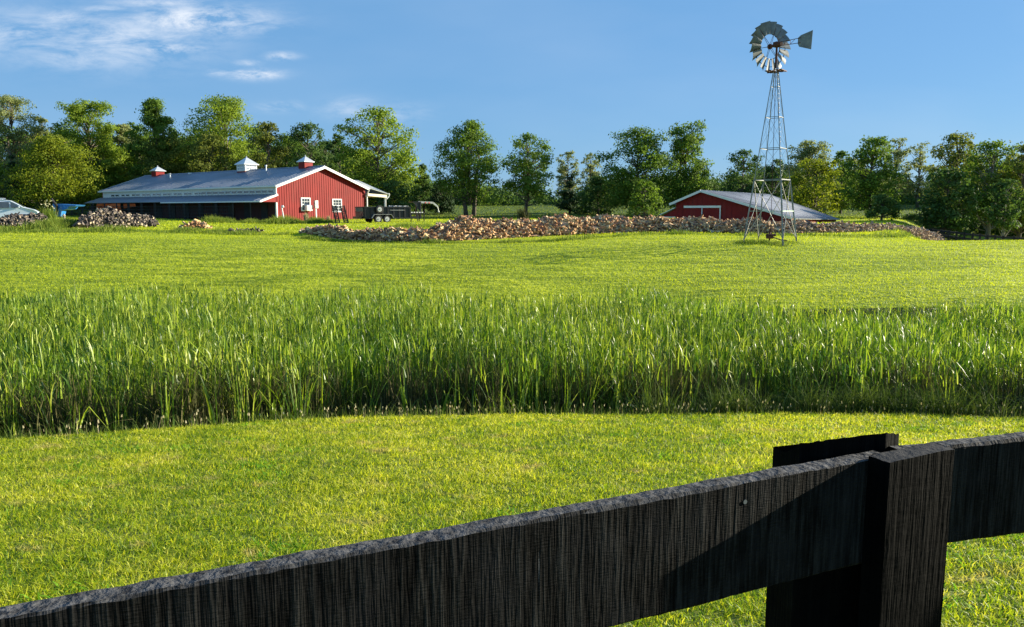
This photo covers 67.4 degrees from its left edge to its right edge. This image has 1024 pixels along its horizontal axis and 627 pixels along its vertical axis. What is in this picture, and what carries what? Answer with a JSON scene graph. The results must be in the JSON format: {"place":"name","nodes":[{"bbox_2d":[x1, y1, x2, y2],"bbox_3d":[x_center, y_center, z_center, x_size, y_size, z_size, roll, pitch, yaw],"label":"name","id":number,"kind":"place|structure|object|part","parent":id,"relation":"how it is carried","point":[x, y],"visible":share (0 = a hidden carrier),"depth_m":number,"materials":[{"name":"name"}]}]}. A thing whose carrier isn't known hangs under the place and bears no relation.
{"place":"outdoors","nodes":[
{"label":"outdoors","id":0,"kind":"place"},
{"bbox_2d":[0,203,1023,626],"bbox_3d":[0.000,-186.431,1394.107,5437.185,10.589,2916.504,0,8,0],"label":"ground","id":1,"kind":"structure","parent":0,"point":[518,263],"depth_m":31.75,"materials":[{"name":"green plant"}]},
{"bbox_2d":[2,144,29,207],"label":"cedar tree","id":2,"kind":"object","parent":1,"relation":"on","point":[11,157],"visible":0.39,"depth_m":103.15,"materials":[{"name":"green plant"}]},
{"bbox_2d":[0,124,37,205],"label":"broadleaf tree","id":3,"kind":"object","parent":1,"relation":"on","point":[2,196],"visible":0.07,"depth_m":129.29,"materials":[{"name":"green plant"}]},
{"bbox_2d":[0,198,38,216],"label":"minivan","id":4,"kind":"object","parent":1,"relation":"on","point":[8,207],"visible":0.34,"depth_m":59.85,"materials":[{"name":"silver paint"}]},
{"bbox_3d":[-39.630,-8.410,59.459,1.150,0.500,0.133,-4,9,-27],"label":"side window","id":5,"kind":"part","parent":4,"relation":"part of","materials":[{"name":"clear glass"}]},
{"bbox_3d":[-38.715,-8.461,59.919,0.700,0.440,0.119,-4,9,-27],"label":"side window","id":6,"kind":"part","parent":4,"relation":"part of","materials":[{"name":"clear glass"}]},
{"bbox_2d":[0,212,46,226],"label":"grey firewood","id":7,"kind":"object","parent":1,"relation":"on","point":[12,219],"visible":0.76,"depth_m":51.72,"materials":[{"name":"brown wood"}]},
{"bbox_2d":[0,94,49,201],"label":"broadleaf tree","id":8,"kind":"object","parent":1,"relation":"on","point":[6,101],"visible":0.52,"depth_m":116.53,"materials":[{"name":"green plant"}]},
{"bbox_2d":[27,114,63,208],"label":"broadleaf tree","id":9,"kind":"object","parent":1,"relation":"on","point":[41,120],"visible":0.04,"depth_m":120.78,"materials":[{"name":"green plant"}]},
{"bbox_2d":[35,200,61,219],"bbox_3d":[-38.326,-8.505,63.365,2.181,1.813,1.793,0,8,0],"label":"flowering shrub","id":10,"kind":"object","parent":1,"relation":"on","point":[49,214],"visible":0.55,"depth_m":63.41,"materials":[{"name":"green plant"}]},
{"bbox_2d":[0,131,111,213],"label":"broadleaf tree","id":11,"kind":"object","parent":1,"relation":"on","point":[54,152],"visible":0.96,"depth_m":102.72,"materials":[{"name":"green plant"}]},
{"bbox_2d":[30,129,84,203],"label":"broadleaf tree","id":12,"kind":"object","parent":1,"relation":"on","point":[69,140],"visible":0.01,"depth_m":129.43,"materials":[{"name":"green plant"}]},
{"bbox_2d":[51,198,84,217],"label":"tarped cart","id":13,"kind":"object","parent":1,"relation":"on","point":[63,209],"visible":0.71,"depth_m":65.40,"materials":[{"name":"blue plastic"}]},
{"bbox_2d":[46,99,127,208],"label":"broadleaf tree","id":14,"kind":"object","parent":1,"relation":"on","point":[76,115],"visible":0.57,"depth_m":118.41,"materials":[{"name":"green plant"}]},
{"bbox_2d":[74,134,127,204],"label":"broadleaf tree","id":15,"kind":"object","parent":1,"relation":"on","point":[96,155],"visible":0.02,"depth_m":128.50,"materials":[{"name":"green plant"}]},
{"bbox_2d":[72,206,158,228],"bbox_3d":[-26.434,-6.285,51.016,1.864,1.752,7.284,3,8,21],"label":"dark firewood","id":16,"kind":"object","parent":1,"relation":"on","point":[109,215],"visible":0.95,"depth_m":50.41,"materials":[{"name":"grey wood"}]},
{"bbox_2d":[96,145,140,187],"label":"broadleaf tree","id":17,"kind":"object","parent":1,"relation":"on","point":[120,177],"visible":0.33,"depth_m":121.47,"materials":[{"name":"green plant"}]},
{"bbox_2d":[110,123,140,182],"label":"broadleaf tree","id":18,"kind":"object","parent":1,"relation":"on","point":[123,128],"visible":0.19,"depth_m":125.10,"materials":[{"name":"green plant"}]},
{"bbox_2d":[118,121,152,171],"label":"broadleaf tree","id":19,"kind":"object","parent":1,"relation":"on","point":[146,137],"visible":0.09,"depth_m":128.78,"materials":[{"name":"green plant"}]},
{"bbox_2d":[51,203,233,219],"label":"paddock fence","id":20,"kind":"object","parent":1,"relation":"on","point":[155,206],"visible":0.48,"depth_m":87.84,"materials":[{"name":"black wood"}]},
{"bbox_2d":[121,97,188,180],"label":"broadleaf tree","id":21,"kind":"object","parent":1,"relation":"on","point":[151,110],"visible":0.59,"depth_m":116.84,"materials":[{"name":"green plant"}]},
{"bbox_2d":[125,134,191,179],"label":"broadleaf tree","id":22,"kind":"object","parent":1,"relation":"on","point":[177,169],"visible":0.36,"depth_m":116.50,"materials":[{"name":"green plant"}]},
{"bbox_2d":[167,127,199,171],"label":"broadleaf tree","id":23,"kind":"object","parent":1,"relation":"on","point":[191,137],"visible":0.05,"depth_m":128.41,"materials":[{"name":"green plant"}]},
{"bbox_2d":[178,219,211,228],"bbox_3d":[-21.375,-5.890,51.764,1.531,0.996,2.456,3,8,21],"label":"firewood heap","id":24,"kind":"object","parent":1,"relation":"on","point":[198,223],"visible":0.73,"depth_m":51.67,"materials":[{"name":"brown wood"}]},
{"bbox_2d":[181,131,239,172],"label":"broadleaf tree","id":25,"kind":"object","parent":1,"relation":"on","point":[200,163],"visible":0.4,"depth_m":112.05,"materials":[{"name":"green plant"}]},
{"bbox_2d":[176,92,266,171],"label":"broadleaf tree","id":26,"kind":"object","parent":1,"relation":"on","point":[227,111],"visible":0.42,"depth_m":117.28,"materials":[{"name":"green plant"}]},
{"bbox_2d":[85,155,389,220],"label":"red barn","id":27,"kind":"structure","parent":1,"relation":"on","point":[247,188],"depth_m":85.91,"materials":[{"name":"red wood"}]},
{"bbox_2d":[96,204,135,210],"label":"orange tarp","id":28,"kind":"object","parent":27,"relation":"hanging from","point":[114,205],"visible":0.56,"depth_m":95.65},
{"bbox_2d":[144,203,149,214],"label":"stable door","id":29,"kind":"structure","parent":27,"relation":"in","point":[145,204],"depth_m":95.19,"materials":[{"name":"black wood"}]},
{"bbox_2d":[157,203,162,217],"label":"stable door","id":30,"kind":"structure","parent":27,"relation":"in","point":[159,215],"depth_m":93.33,"materials":[{"name":"black wood"}]},
{"bbox_2d":[170,203,175,218],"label":"stable door","id":31,"kind":"structure","parent":27,"relation":"in","point":[171,204],"depth_m":91.41,"materials":[{"name":"black wood"}]},
{"bbox_2d":[184,203,189,218],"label":"stable door","id":32,"kind":"structure","parent":27,"relation":"in","point":[186,204],"depth_m":89.52,"materials":[{"name":"black wood"}]},
{"bbox_2d":[198,203,203,219],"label":"stable door","id":33,"kind":"structure","parent":27,"relation":"in","point":[202,210],"depth_m":87.65,"materials":[{"name":"black wood"}]},
{"bbox_2d":[212,203,218,217],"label":"stable door","id":34,"kind":"structure","parent":27,"relation":"in","point":[213,204],"depth_m":85.96,"materials":[{"name":"black wood"}]},
{"bbox_2d":[228,202,234,218],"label":"stable door","id":35,"kind":"structure","parent":27,"relation":"in","point":[229,203],"depth_m":84.21,"materials":[{"name":"black wood"}]},
{"bbox_2d":[244,202,249,219],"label":"stable door","id":36,"kind":"structure","parent":27,"relation":"in","point":[246,204],"depth_m":82.32,"materials":[{"name":"black wood"}]},
{"bbox_2d":[261,202,267,220],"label":"stable door","id":37,"kind":"structure","parent":27,"relation":"in","point":[264,205],"depth_m":80.43,"materials":[{"name":"black wood"}]},
{"bbox_2d":[301,198,310,210],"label":"window","id":38,"kind":"structure","parent":27,"relation":"in","point":[304,201],"depth_m":81.92,"materials":[{"name":"white glass"}]},
{"bbox_2d":[304,205,312,210],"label":"air conditioner","id":39,"kind":"object","parent":27,"relation":"attached to","point":[308,207],"visible":1,"depth_m":81.92,"materials":[{"name":"metal"}]},
{"bbox_2d":[332,199,341,211],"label":"window","id":40,"kind":"structure","parent":27,"relation":"in","point":[338,202],"depth_m":85.46,"materials":[{"name":"white glass"}]},
{"bbox_2d":[228,227,263,232],"bbox_3d":[-16.539,-5.031,47.668,2.480,0.730,0.869,-7,11,-44],"label":"flat firewood heap","id":41,"kind":"object","parent":1,"relation":"on","point":[255,229],"visible":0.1,"depth_m":47.78,"materials":[{"name":"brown wood"}]},
{"bbox_2d":[228,125,284,166],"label":"broadleaf tree","id":42,"kind":"object","parent":1,"relation":"on","point":[253,135],"visible":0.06,"depth_m":128.04,"materials":[{"name":"green plant"}]},
{"bbox_2d":[240,121,291,168],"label":"broadleaf tree","id":43,"kind":"object","parent":1,"relation":"on","point":[267,138],"visible":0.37,"depth_m":114.17,"materials":[{"name":"green plant"}]},
{"bbox_2d":[260,133,308,164],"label":"broadleaf tree","id":44,"kind":"object","parent":1,"relation":"on","point":[289,143],"visible":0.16,"depth_m":128.66,"materials":[{"name":"green plant"}]},
{"bbox_2d":[302,213,310,220],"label":"dry weed","id":45,"kind":"object","parent":1,"relation":"on","point":[306,215],"visible":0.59,"depth_m":73.36,"materials":[{"name":"beige plant"}]},
{"bbox_2d":[282,120,336,166],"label":"broadleaf tree","id":46,"kind":"object","parent":1,"relation":"on","point":[300,136],"visible":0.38,"depth_m":115.95,"materials":[{"name":"green plant"}]},
{"bbox_2d":[314,200,317,216],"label":"meter pedestal","id":47,"kind":"object","parent":1,"relation":"on","point":[315,203],"visible":0.96,"depth_m":82.40,"materials":[{"name":"metal"}]},
{"bbox_2d":[305,139,348,177],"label":"broadleaf tree","id":48,"kind":"object","parent":1,"relation":"on","point":[324,151],"visible":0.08,"depth_m":128.97,"materials":[{"name":"green plant"}]},
{"bbox_2d":[325,133,350,175],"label":"broadleaf tree","id":49,"kind":"object","parent":1,"relation":"on","point":[329,147],"visible":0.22,"depth_m":109.63,"materials":[{"name":"green plant"}]},
{"bbox_2d":[332,105,429,206],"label":"broadleaf tree","id":50,"kind":"object","parent":1,"relation":"on","point":[376,176],"visible":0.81,"depth_m":104.76,"materials":[{"name":"green plant"}]},
{"bbox_2d":[332,201,438,222],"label":"dump trailer","id":51,"kind":"object","parent":1,"relation":"on","point":[378,213],"visible":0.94,"depth_m":72.48,"materials":[{"name":"black paint"}]},
{"bbox_2d":[374,179,419,211],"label":"broadleaf tree","id":52,"kind":"object","parent":1,"relation":"on","point":[392,184],"visible":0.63,"depth_m":102.21,"materials":[{"name":"green plant"}]},
{"bbox_2d":[408,163,438,212],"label":"broadleaf tree","id":53,"kind":"object","parent":1,"relation":"on","point":[425,186],"visible":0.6,"depth_m":111.91,"materials":[{"name":"green plant"}]},
{"bbox_2d":[425,179,456,213],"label":"cedar tree","id":54,"kind":"object","parent":1,"relation":"on","point":[446,203],"visible":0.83,"depth_m":108.27,"materials":[{"name":"green plant"}]},
{"bbox_2d":[429,119,512,215],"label":"broadleaf tree","id":55,"kind":"object","parent":1,"relation":"on","point":[464,180],"visible":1,"depth_m":101.14,"materials":[{"name":"green plant"}]},
{"bbox_2d":[0,214,962,246],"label":"rough weeds","id":56,"kind":"object","parent":1,"relation":"on","point":[49,225],"visible":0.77,"depth_m":45.20,"materials":[{"name":"green plant"}]},
{"bbox_2d":[1,131,971,205],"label":"woods","id":57,"kind":"object","parent":1,"relation":"on","point":[910,198],"visible":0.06,"depth_m":140.84,"materials":[{"name":"green plant"}]},
{"bbox_2d":[0,273,1023,438],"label":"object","id":58,"kind":"object","parent":1,"relation":"on","point":[187,362],"visible":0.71,"depth_m":14.65,"materials":[{"name":"green plant"}]},
{"bbox_2d":[0,432,1023,626],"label":"board fence","id":59,"kind":"object","parent":1,"relation":"on","point":[860,531],"visible":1,"depth_m":0.91,"materials":[{"name":"black wood"}]},
{"bbox_2d":[0,398,1023,626],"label":"lawn grass","id":60,"kind":"structure","parent":1,"relation":"on","point":[26,514],"depth_m":7.17,"materials":[{"name":"green plant"}]},
{"bbox_2d":[0,367,1023,439],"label":"bank weeds","id":61,"kind":"object","parent":1,"relation":"on","point":[804,404],"visible":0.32,"depth_m":12.71,"materials":[{"name":"green plant"}]},
{"bbox_2d":[495,132,554,214],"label":"broadleaf tree","id":62,"kind":"object","parent":1,"relation":"on","point":[532,183],"visible":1,"depth_m":100.44,"materials":[{"name":"green plant"}]},
{"bbox_2d":[553,150,581,196],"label":"broadleaf tree","id":63,"kind":"object","parent":1,"relation":"on","point":[563,170],"visible":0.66,"depth_m":147.29,"materials":[{"name":"green plant"}]},
{"bbox_2d":[555,166,590,213],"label":"cedar tree","id":64,"kind":"object","parent":1,"relation":"on","point":[568,202],"visible":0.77,"depth_m":110.29,"materials":[{"name":"green plant"}]},
{"bbox_2d":[577,153,601,193],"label":"broadleaf tree","id":65,"kind":"object","parent":1,"relation":"on","point":[589,169],"visible":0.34,"depth_m":145.34,"materials":[{"name":"green plant"}]},
{"bbox_2d":[572,176,621,214],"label":"broadleaf tree","id":66,"kind":"object","parent":1,"relation":"on","point":[599,208],"visible":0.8,"depth_m":106.06,"materials":[{"name":"green plant"}]},
{"bbox_2d":[298,212,944,241],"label":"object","id":67,"kind":"object","parent":1,"relation":"on","point":[564,223],"visible":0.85,"depth_m":46.74,"materials":[{"name":"brown wood"}]},
{"bbox_2d":[589,125,684,215],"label":"broadleaf tree","id":68,"kind":"object","parent":1,"relation":"on","point":[623,189],"visible":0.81,"depth_m":101.25,"materials":[{"name":"green plant"}]},
{"bbox_2d":[626,178,665,216],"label":"broadleaf tree","id":69,"kind":"object","parent":1,"relation":"on","point":[642,203],"visible":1,"depth_m":96.65,"materials":[{"name":"green plant"}]},
{"bbox_2d":[656,119,713,208],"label":"broadleaf tree","id":70,"kind":"object","parent":1,"relation":"on","point":[682,147],"visible":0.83,"depth_m":102.71,"materials":[{"name":"green plant"}]},
{"bbox_2d":[704,178,726,190],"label":"broadleaf tree","id":71,"kind":"object","parent":1,"relation":"on","point":[716,185],"visible":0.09,"depth_m":129.71,"materials":[{"name":"green plant"}]},
{"bbox_2d":[718,148,767,193],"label":"broadleaf tree","id":72,"kind":"object","parent":1,"relation":"on","point":[747,180],"visible":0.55,"depth_m":105.71,"materials":[{"name":"green plant"}]},
{"bbox_2d":[660,190,839,222],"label":"red barn","id":73,"kind":"structure","parent":1,"relation":"on","point":[724,205],"depth_m":68.79,"materials":[{"name":"red wood"}]},
{"bbox_2d":[684,208,701,217],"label":"sliding door","id":74,"kind":"structure","parent":73,"relation":"in","point":[696,212],"depth_m":69.29,"materials":[{"name":"red"}]},
{"bbox_2d":[703,208,719,218],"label":"sliding door","id":75,"kind":"structure","parent":73,"relation":"in","point":[713,212],"depth_m":68.31,"materials":[{"name":"red"}]},
{"bbox_2d":[766,229,786,240],"bbox_3d":[13.945,-4.074,40.427,1.143,0.700,0.386,4,9,30],"label":"pump head","id":76,"kind":"object","parent":1,"relation":"on","point":[769,236],"visible":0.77,"depth_m":40.50},
{"bbox_2d":[743,21,812,244],"bbox_3d":[13.812,-9.072,38.907,3.279,11.320,2.438,7,10,41],"label":"windmill","id":77,"kind":"object","parent":1,"relation":"on","point":[764,29],"visible":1,"depth_m":38.92,"materials":[{"name":"metal"}]},
{"bbox_2d":[762,158,793,199],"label":"broadleaf tree","id":78,"kind":"object","parent":1,"relation":"on","point":[776,193],"visible":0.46,"depth_m":109.97,"materials":[{"name":"green plant"}]},
{"bbox_2d":[779,140,840,208],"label":"broadleaf tree","id":79,"kind":"object","parent":1,"relation":"on","point":[808,152],"visible":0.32,"depth_m":115.03,"materials":[{"name":"green plant"}]},
{"bbox_2d":[777,158,847,214],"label":"broadleaf tree","id":80,"kind":"object","parent":1,"relation":"on","point":[826,172],"visible":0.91,"depth_m":97.66,"materials":[{"name":"green plant"}]},
{"bbox_2d":[825,150,858,213],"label":"broadleaf tree","id":81,"kind":"object","parent":1,"relation":"on","point":[839,154],"visible":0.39,"depth_m":109.92,"materials":[{"name":"green plant"}]},
{"bbox_2d":[822,158,872,206],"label":"broadleaf tree","id":82,"kind":"object","parent":1,"relation":"on","point":[856,160],"visible":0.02,"depth_m":128.68,"materials":[{"name":"green plant"}]},
{"bbox_2d":[850,168,885,206],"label":"broadleaf tree","id":83,"kind":"object","parent":1,"relation":"on","point":[868,190],"visible":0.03,"depth_m":128.72,"materials":[{"name":"green plant"}]},
{"bbox_2d":[831,135,908,217],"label":"broadleaf tree","id":84,"kind":"object","parent":1,"relation":"on","point":[863,176],"visible":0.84,"depth_m":93.70,"materials":[{"name":"green plant"}]},
{"bbox_2d":[864,193,902,220],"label":"broadleaf tree","id":85,"kind":"object","parent":1,"relation":"on","point":[884,208],"visible":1,"depth_m":80.94,"materials":[{"name":"green plant"}]},
{"bbox_2d":[879,137,915,207],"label":"broadleaf tree","id":86,"kind":"object","parent":1,"relation":"on","point":[898,152],"visible":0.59,"depth_m":127.16,"materials":[{"name":"green plant"}]},
{"bbox_2d":[901,213,921,219],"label":"broadleaf tree","id":87,"kind":"object","parent":1,"relation":"on","point":[908,216],"visible":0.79,"depth_m":98.74,"materials":[{"name":"green plant"}]},
{"bbox_2d":[901,141,933,207],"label":"broadleaf tree","id":88,"kind":"object","parent":1,"relation":"on","point":[916,186],"visible":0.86,"depth_m":125.91,"materials":[{"name":"green plant"}]},
{"bbox_2d":[918,208,971,236],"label":"broadleaf tree","id":89,"kind":"object","parent":1,"relation":"on","point":[965,230],"visible":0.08,"depth_m":90.64,"materials":[{"name":"green plant"}]},
{"bbox_2d":[913,167,980,237],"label":"broadleaf tree","id":90,"kind":"object","parent":1,"relation":"on","point":[939,205],"visible":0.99,"depth_m":76.52,"materials":[{"name":"green plant"}]},
{"bbox_2d":[919,130,989,215],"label":"broadleaf tree","id":91,"kind":"object","parent":1,"relation":"on","point":[958,156],"visible":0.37,"depth_m":95.73,"materials":[{"name":"green plant"}]},
{"bbox_2d":[925,154,1003,201],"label":"broadleaf tree","id":92,"kind":"object","parent":1,"relation":"on","point":[971,171],"visible":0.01,"depth_m":129.38,"materials":[{"name":"green plant"}]},
{"bbox_2d":[920,227,1023,240],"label":"rail fence","id":93,"kind":"object","parent":1,"relation":"on","point":[964,234],"visible":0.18,"depth_m":67.47,"materials":[{"name":"black wood"}]},
{"bbox_2d":[961,211,997,234],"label":"broadleaf tree","id":94,"kind":"object","parent":1,"relation":"on","point":[973,226],"visible":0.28,"depth_m":93.81,"materials":[{"name":"green plant"}]},
{"bbox_2d":[959,138,1022,239],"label":"broadleaf tree","id":95,"kind":"object","parent":1,"relation":"on","point":[982,197],"visible":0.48,"depth_m":82.43,"materials":[{"name":"green plant"}]},
{"bbox_2d":[979,178,1023,239],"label":"broadleaf tree","id":96,"kind":"object","parent":1,"relation":"on","point":[1002,215],"visible":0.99,"depth_m":68.82,"materials":[{"name":"green plant"}]},
{"bbox_2d":[984,144,1023,239],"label":"broadleaf tree","id":97,"kind":"object","parent":1,"relation":"on","point":[1019,170],"visible":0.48,"depth_m":78.91,"materials":[{"name":"green plant"}]},
{"bbox_2d":[991,225,1023,236],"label":"broadleaf tree","id":98,"kind":"object","parent":1,"relation":"on","point":[1009,234],"visible":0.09,"depth_m":92.05,"materials":[{"name":"green plant"}]},
{"bbox_2d":[0,0,1023,199],"label":"sky","id":99,"kind":"structure","parent":0,"point":[570,74],"materials":[{"name":"blue"}]},
{"bbox_2d":[514,206,532,218],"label":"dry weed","id":100,"kind":"object","parent":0,"point":[520,214],"visible":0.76,"depth_m":85.13,"materials":[{"name":"plant"}]}
]}

